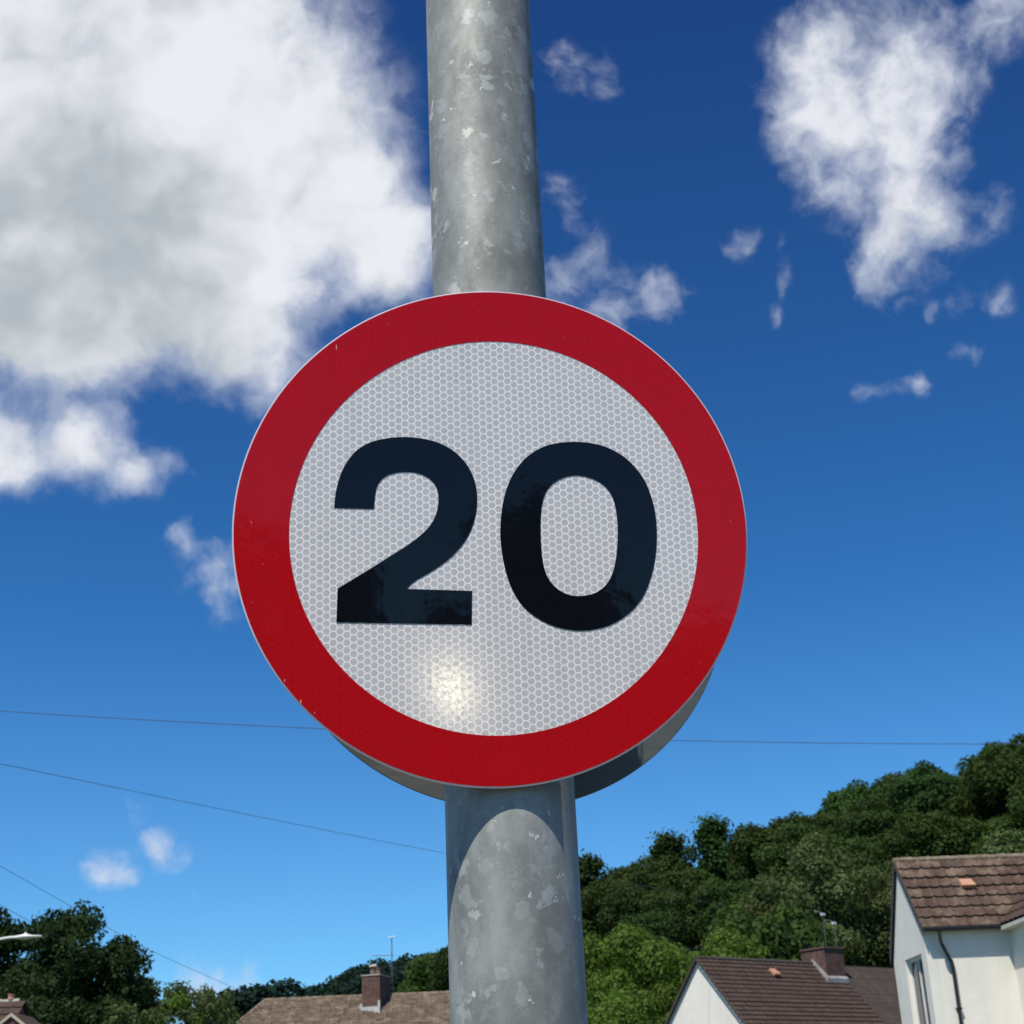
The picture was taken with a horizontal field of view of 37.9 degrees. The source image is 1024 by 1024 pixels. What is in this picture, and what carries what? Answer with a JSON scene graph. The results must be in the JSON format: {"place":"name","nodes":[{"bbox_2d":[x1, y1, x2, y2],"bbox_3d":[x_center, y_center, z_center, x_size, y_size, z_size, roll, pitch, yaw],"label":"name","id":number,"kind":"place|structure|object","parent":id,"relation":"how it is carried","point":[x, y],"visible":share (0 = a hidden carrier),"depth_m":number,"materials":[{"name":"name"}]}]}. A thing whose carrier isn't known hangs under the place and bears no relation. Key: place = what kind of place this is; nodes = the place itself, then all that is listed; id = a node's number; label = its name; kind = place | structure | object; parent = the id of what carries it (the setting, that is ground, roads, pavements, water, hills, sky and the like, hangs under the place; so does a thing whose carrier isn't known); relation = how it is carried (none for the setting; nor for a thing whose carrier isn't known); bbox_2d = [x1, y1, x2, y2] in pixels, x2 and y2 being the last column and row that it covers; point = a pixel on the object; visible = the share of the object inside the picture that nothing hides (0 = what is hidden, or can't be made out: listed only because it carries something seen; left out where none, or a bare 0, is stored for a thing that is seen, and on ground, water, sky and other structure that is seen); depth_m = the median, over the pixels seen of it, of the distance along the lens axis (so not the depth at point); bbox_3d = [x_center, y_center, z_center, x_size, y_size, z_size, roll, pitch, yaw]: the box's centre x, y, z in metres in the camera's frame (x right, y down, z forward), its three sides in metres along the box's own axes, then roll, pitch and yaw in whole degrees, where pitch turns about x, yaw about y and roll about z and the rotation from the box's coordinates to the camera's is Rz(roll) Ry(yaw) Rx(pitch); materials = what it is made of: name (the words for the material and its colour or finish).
{"place":"outdoors","nodes":[
{"label":"outdoors","id":0,"kind":"place"},
{"bbox_2d":[0,994,39,1023],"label":"brick house","id":1,"kind":"structure","parent":0,"point":[13,1010],"depth_m":37.90,"materials":[{"name":"tile"}]},
{"bbox_2d":[0,905,259,1001],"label":"overhead wire","id":2,"kind":"object","parent":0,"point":[93,955],"visible":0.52,"depth_m":44.14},
{"bbox_2d":[0,866,260,999],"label":"overhead wire","id":3,"kind":"object","parent":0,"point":[120,934],"visible":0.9,"depth_m":48.77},
{"bbox_2d":[237,936,449,1023],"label":"hipped house","id":4,"kind":"structure","parent":0,"point":[376,1001],"depth_m":56.29,"materials":[{"name":"beige tile"}]},
{"bbox_2d":[1,764,810,947],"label":"overhead wire","id":5,"kind":"object","parent":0,"point":[347,834],"visible":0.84,"depth_m":40.69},
{"bbox_2d":[3,711,915,743],"bbox_3d":[1.762,2.755,20.117,26.264,0.704,0.280,2,-23,-10],"label":"overhead wire","id":6,"kind":"object","parent":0,"point":[323,728],"visible":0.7,"depth_m":19.34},
{"bbox_2d":[0,0,1023,1023],"label":"sky","id":7,"kind":"structure","parent":0,"point":[811,211],"materials":[{"name":"blue"}]},
{"bbox_2d":[683,906,814,954],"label":"hill","id":8,"kind":"structure","parent":0,"point":[696,948],"depth_m":162.61,"materials":[{"name":"green plant"}]},
{"bbox_2d":[393,948,446,993],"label":"broadleaf tree","id":9,"kind":"object","parent":8,"relation":"on","point":[418,971],"visible":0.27,"depth_m":183.43,"materials":[{"name":"green plant"}]},
{"bbox_2d":[426,946,448,992],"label":"broadleaf tree","id":10,"kind":"object","parent":8,"relation":"on","point":[440,976],"visible":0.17,"depth_m":176.15,"materials":[{"name":"green plant"}]},
{"bbox_2d":[579,847,608,958],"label":"feathery tree","id":11,"kind":"object","parent":8,"relation":"on","point":[589,866],"visible":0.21,"depth_m":178.19,"materials":[{"name":"green plant"}]},
{"bbox_2d":[580,878,621,955],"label":"broadleaf tree","id":12,"kind":"object","parent":8,"relation":"on","point":[591,896],"visible":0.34,"depth_m":159.20,"materials":[{"name":"green plant"}]},
{"bbox_2d":[602,861,636,882],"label":"broadleaf tree","id":13,"kind":"object","parent":8,"relation":"on","point":[616,874],"visible":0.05,"depth_m":184.24,"materials":[{"name":"green plant"}]},
{"bbox_2d":[617,855,655,885],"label":"broadleaf tree","id":14,"kind":"object","parent":8,"relation":"on","point":[639,861],"visible":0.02,"depth_m":182.06,"materials":[{"name":"green plant"}]},
{"bbox_2d":[593,870,681,941],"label":"broadleaf tree","id":15,"kind":"object","parent":8,"relation":"on","point":[616,905],"visible":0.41,"depth_m":151.35,"materials":[{"name":"green plant"}]},
{"bbox_2d":[608,927,688,960],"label":"broadleaf tree","id":16,"kind":"object","parent":8,"relation":"on","point":[659,939],"visible":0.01,"depth_m":124.53,"materials":[{"name":"green plant"}]},
{"bbox_2d":[616,893,690,946],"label":"broadleaf tree","id":17,"kind":"object","parent":8,"relation":"on","point":[661,919],"visible":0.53,"depth_m":134.83,"materials":[{"name":"green plant"}]},
{"bbox_2d":[617,856,703,888],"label":"broadleaf tree","id":18,"kind":"object","parent":8,"relation":"on","point":[659,868],"visible":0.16,"depth_m":158.95,"materials":[{"name":"green plant"}]},
{"bbox_2d":[641,828,699,948],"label":"feathery tree","id":19,"kind":"object","parent":8,"relation":"on","point":[671,846],"visible":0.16,"depth_m":179.13,"materials":[{"name":"green plant"}]},
{"bbox_2d":[634,868,711,954],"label":"broadleaf tree","id":20,"kind":"object","parent":8,"relation":"on","point":[689,883],"visible":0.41,"depth_m":145.85,"materials":[{"name":"green plant"}]},
{"bbox_2d":[682,844,702,869],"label":"broadleaf tree","id":21,"kind":"object","parent":8,"relation":"on","point":[691,851],"visible":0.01,"depth_m":188.98,"materials":[{"name":"green plant"}]},
{"bbox_2d":[680,866,726,886],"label":"broadleaf tree","id":22,"kind":"object","parent":8,"relation":"on","point":[710,879],"visible":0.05,"depth_m":170.50,"materials":[{"name":"green plant"}]},
{"bbox_2d":[685,811,738,882],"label":"feathery tree","id":23,"kind":"object","parent":8,"relation":"on","point":[711,835],"visible":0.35,"depth_m":179.22,"materials":[{"name":"green plant"}]},
{"bbox_2d":[690,865,770,940],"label":"broadleaf tree","id":24,"kind":"object","parent":8,"relation":"on","point":[718,896],"visible":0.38,"depth_m":138.37,"materials":[{"name":"green plant"}]},
{"bbox_2d":[717,886,778,918],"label":"broadleaf tree","id":25,"kind":"object","parent":8,"relation":"on","point":[743,895],"visible":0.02,"depth_m":128.48,"materials":[{"name":"green plant"}]},
{"bbox_2d":[708,872,808,942],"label":"broadleaf tree","id":26,"kind":"object","parent":8,"relation":"on","point":[765,892],"visible":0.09,"depth_m":92.57,"materials":[{"name":"green plant"}]},
{"bbox_2d":[724,816,817,881],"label":"broadleaf tree","id":27,"kind":"object","parent":8,"relation":"on","point":[748,838],"visible":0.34,"depth_m":160.55,"materials":[{"name":"green plant"}]},
{"bbox_2d":[751,821,818,881],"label":"broadleaf tree","id":28,"kind":"object","parent":8,"relation":"on","point":[769,859],"visible":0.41,"depth_m":149.64,"materials":[{"name":"green plant"}]},
{"bbox_2d":[770,811,818,830],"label":"broadleaf tree","id":29,"kind":"object","parent":8,"relation":"on","point":[801,818],"visible":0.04,"depth_m":191.90,"materials":[{"name":"green plant"}]},
{"bbox_2d":[803,810,823,824],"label":"broadleaf tree","id":30,"kind":"object","parent":8,"relation":"on","point":[819,814],"depth_m":193.28,"materials":[{"name":"green plant"}]},
{"bbox_2d":[762,830,893,967],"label":"broadleaf tree","id":31,"kind":"object","parent":8,"relation":"on","point":[858,934],"visible":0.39,"depth_m":87.18,"materials":[{"name":"green plant"}]},
{"bbox_2d":[815,811,840,837],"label":"broadleaf tree","id":32,"kind":"object","parent":8,"relation":"on","point":[824,823],"visible":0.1,"depth_m":162.75,"materials":[{"name":"green plant"}]},
{"bbox_2d":[811,786,867,819],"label":"broadleaf tree","id":33,"kind":"object","parent":8,"relation":"on","point":[829,803],"visible":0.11,"depth_m":192.94,"materials":[{"name":"green plant"}]},
{"bbox_2d":[796,834,887,892],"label":"broadleaf tree","id":34,"kind":"object","parent":8,"relation":"on","point":[851,846],"visible":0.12,"depth_m":141.17,"materials":[{"name":"green plant"}]},
{"bbox_2d":[831,862,892,894],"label":"broadleaf tree","id":35,"kind":"object","parent":8,"relation":"on","point":[879,871],"depth_m":127.42,"materials":[{"name":"green plant"}]},
{"bbox_2d":[836,776,893,815],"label":"broadleaf tree","id":36,"kind":"object","parent":8,"relation":"on","point":[857,790],"visible":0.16,"depth_m":187.70,"materials":[{"name":"green plant"}]},
{"bbox_2d":[828,796,902,862],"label":"broadleaf tree","id":37,"kind":"object","parent":8,"relation":"on","point":[873,825],"visible":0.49,"depth_m":152.05,"materials":[{"name":"green plant"}]},
{"bbox_2d":[841,797,891,818],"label":"broadleaf tree","id":38,"kind":"object","parent":8,"relation":"on","point":[852,806],"visible":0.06,"depth_m":176.84,"materials":[{"name":"green plant"}]},
{"bbox_2d":[838,850,902,966],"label":"broadleaf tree","id":39,"kind":"object","parent":8,"relation":"on","point":[858,858],"visible":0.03,"depth_m":94.94,"materials":[{"name":"green plant"}]},
{"bbox_2d":[869,771,902,806],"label":"broadleaf tree","id":40,"kind":"object","parent":8,"relation":"on","point":[889,777],"visible":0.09,"depth_m":186.18,"materials":[{"name":"green plant"}]},
{"bbox_2d":[903,767,939,776],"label":"broadleaf tree","id":41,"kind":"object","parent":8,"relation":"on","point":[907,771],"visible":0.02,"depth_m":188.90,"materials":[{"name":"green plant"}]},
{"bbox_2d":[878,807,970,860],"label":"broadleaf tree","id":42,"kind":"object","parent":8,"relation":"on","point":[921,835],"visible":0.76,"depth_m":141.53,"materials":[{"name":"green plant"}]},
{"bbox_2d":[883,759,973,824],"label":"broadleaf tree","id":43,"kind":"object","parent":8,"relation":"on","point":[925,791],"visible":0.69,"depth_m":165.37,"materials":[{"name":"green plant"}]},
{"bbox_2d":[936,767,954,775],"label":"broadleaf tree","id":44,"kind":"object","parent":8,"relation":"on","point":[941,771],"depth_m":192.71,"materials":[{"name":"green plant"}]},
{"bbox_2d":[939,767,982,814],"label":"broadleaf tree","id":45,"kind":"object","parent":8,"relation":"on","point":[956,776],"visible":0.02,"depth_m":179.55,"materials":[{"name":"green plant"}]},
{"bbox_2d":[954,817,996,854],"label":"broadleaf tree","id":46,"kind":"object","parent":8,"relation":"on","point":[975,830],"visible":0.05,"depth_m":145.78,"materials":[{"name":"green plant"}]},
{"bbox_2d":[942,756,1023,833],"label":"broadleaf tree","id":47,"kind":"object","parent":8,"relation":"on","point":[986,786],"visible":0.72,"depth_m":150.59,"materials":[{"name":"green plant"}]},
{"bbox_2d":[953,740,1018,774],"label":"broadleaf tree","id":48,"kind":"object","parent":8,"relation":"on","point":[993,747],"visible":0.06,"depth_m":193.73,"materials":[{"name":"green plant"}]},
{"bbox_2d":[961,813,1023,854],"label":"broadleaf tree","id":49,"kind":"object","parent":8,"relation":"on","point":[1005,822],"visible":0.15,"depth_m":144.85,"materials":[{"name":"green plant"}]},
{"bbox_2d":[977,733,1023,763],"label":"broadleaf tree","id":50,"kind":"object","parent":8,"relation":"on","point":[1016,738],"visible":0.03,"depth_m":193.23,"materials":[{"name":"green plant"}]},
{"bbox_2d":[999,742,1023,803],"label":"broadleaf tree","id":51,"kind":"object","parent":8,"relation":"on","point":[1019,756],"visible":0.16,"depth_m":166.59,"materials":[{"name":"green plant"}]},
{"bbox_2d":[1005,773,1023,827],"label":"broadleaf tree","id":52,"kind":"object","parent":8,"relation":"on","point":[1016,806],"visible":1,"depth_m":140.50,"materials":[{"name":"green plant"}]},
{"bbox_2d":[1006,827,1023,852],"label":"broadleaf tree","id":53,"kind":"object","parent":8,"relation":"on","point":[1021,831],"visible":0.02,"depth_m":130.50,"materials":[{"name":"green plant"}]},
{"bbox_2d":[664,910,901,1023],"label":"semi detached house","id":54,"kind":"structure","parent":0,"point":[822,985],"depth_m":54.13,"materials":[{"name":"tile"}]},
{"bbox_2d":[889,853,1023,1023],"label":"white house","id":55,"kind":"structure","parent":0,"point":[956,953],"depth_m":33.41,"materials":[{"name":"paint"}]},
{"bbox_2d":[909,956,930,1023],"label":"window","id":56,"kind":"structure","parent":55,"relation":"in","point":[916,966],"depth_m":33.97,"materials":[{"name":"white plastic"}]},
{"label":"ground","id":57,"kind":"structure","parent":0,"visible":0},
{"bbox_2d":[0,933,41,940],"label":"street lamp","id":58,"kind":"object","parent":57,"relation":"on","point":[25,936],"visible":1,"depth_m":35.02,"materials":[{"name":"white metal"}]},
{"bbox_2d":[0,907,93,986],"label":"street tree","id":59,"kind":"object","parent":57,"relation":"on","point":[9,946],"visible":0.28,"depth_m":49.64,"materials":[{"name":"green plant"}]},
{"bbox_2d":[0,898,161,1023],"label":"street tree","id":60,"kind":"object","parent":57,"relation":"on","point":[54,983],"visible":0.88,"depth_m":45.07,"materials":[{"name":"green plant"}]},
{"bbox_2d":[95,998,174,1023],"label":"bushy tree","id":61,"kind":"object","parent":57,"relation":"on","point":[153,1017],"visible":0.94,"depth_m":43.66,"materials":[{"name":"green plant"}]},
{"bbox_2d":[121,990,203,1023],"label":"bushy tree","id":62,"kind":"object","parent":57,"relation":"on","point":[172,1004],"visible":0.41,"depth_m":47.00,"materials":[{"name":"green plant"}]},
{"bbox_2d":[149,980,205,1023],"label":"bushy tree","id":63,"kind":"object","parent":57,"relation":"on","point":[186,1014],"visible":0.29,"depth_m":47.80,"materials":[{"name":"green plant"}]},
{"bbox_2d":[178,983,240,1023],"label":"bushy tree","id":64,"kind":"object","parent":57,"relation":"on","point":[206,998],"visible":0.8,"depth_m":49.38,"materials":[{"name":"green plant"}]},
{"bbox_2d":[182,977,317,1023],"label":"broadleaf tree","id":65,"kind":"object","parent":57,"relation":"on","point":[243,1007],"visible":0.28,"depth_m":116.23,"materials":[{"name":"green plant"}]},
{"bbox_2d":[583,930,667,1007],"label":"broadleaf tree","id":66,"kind":"object","parent":57,"relation":"on","point":[591,966],"visible":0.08,"depth_m":71.60,"materials":[{"name":"green plant"}]},
{"bbox_2d":[587,983,668,1023],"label":"broadleaf tree","id":67,"kind":"object","parent":57,"relation":"on","point":[620,1007],"visible":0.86,"depth_m":61.27,"materials":[{"name":"green plant"}]},
{"bbox_2d":[639,980,680,1023],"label":"broadleaf tree","id":68,"kind":"object","parent":57,"relation":"on","point":[669,1000],"visible":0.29,"depth_m":63.72,"materials":[{"name":"green plant"}]},
{"bbox_2d":[586,923,752,1011],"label":"broadleaf tree","id":69,"kind":"object","parent":57,"relation":"on","point":[668,962],"visible":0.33,"depth_m":68.86,"materials":[{"name":"green plant"}]},
{"bbox_2d":[674,925,767,995],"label":"broadleaf tree","id":70,"kind":"object","parent":57,"relation":"on","point":[744,949],"visible":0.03,"depth_m":75.21,"materials":[{"name":"green plant"}]},
{"bbox_2d":[698,902,835,960],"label":"broadleaf tree","id":71,"kind":"object","parent":57,"relation":"on","point":[776,945],"visible":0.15,"depth_m":79.77,"materials":[{"name":"green plant"}]},
{"bbox_2d":[974,826,1023,854],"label":"broadleaf tree","id":72,"kind":"object","parent":57,"relation":"on","point":[1014,844],"visible":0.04,"depth_m":83.99,"materials":[{"name":"green plant"}]},
{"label":"far hill","id":73,"kind":"structure","parent":0,"visible":0},
{"bbox_2d":[299,952,428,996],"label":"wood","id":74,"kind":"object","parent":73,"relation":"on","point":[347,982],"visible":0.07,"depth_m":559.01,"materials":[{"name":"green plant"}]},
{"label":"pavement","id":75,"kind":"structure","parent":0,"visible":0},
{"bbox_2d":[426,0,587,1023],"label":"steel pole","id":76,"kind":"object","parent":75,"relation":"on","point":[515,938],"visible":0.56,"depth_m":1.71,"materials":[{"name":"grey metal"}]},
{"bbox_2d":[232,291,746,787],"bbox_3d":[-0.030,0.049,1.832,0.599,0.599,0.216,-1,-17,-4],"label":"speed limit sign","id":77,"kind":"object","parent":76,"relation":"attached to","point":[486,539],"visible":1,"depth_m":1.72,"materials":[{"name":"metal"}]},
{"bbox_2d":[329,666,713,800],"bbox_3d":[-0.014,0.086,1.938,0.600,0.600,0.014,1,-23,-9],"label":"road sign","id":78,"kind":"object","parent":76,"relation":"attached to","point":[601,777],"visible":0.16,"depth_m":1.86,"materials":[{"name":"metal"}]}
]}

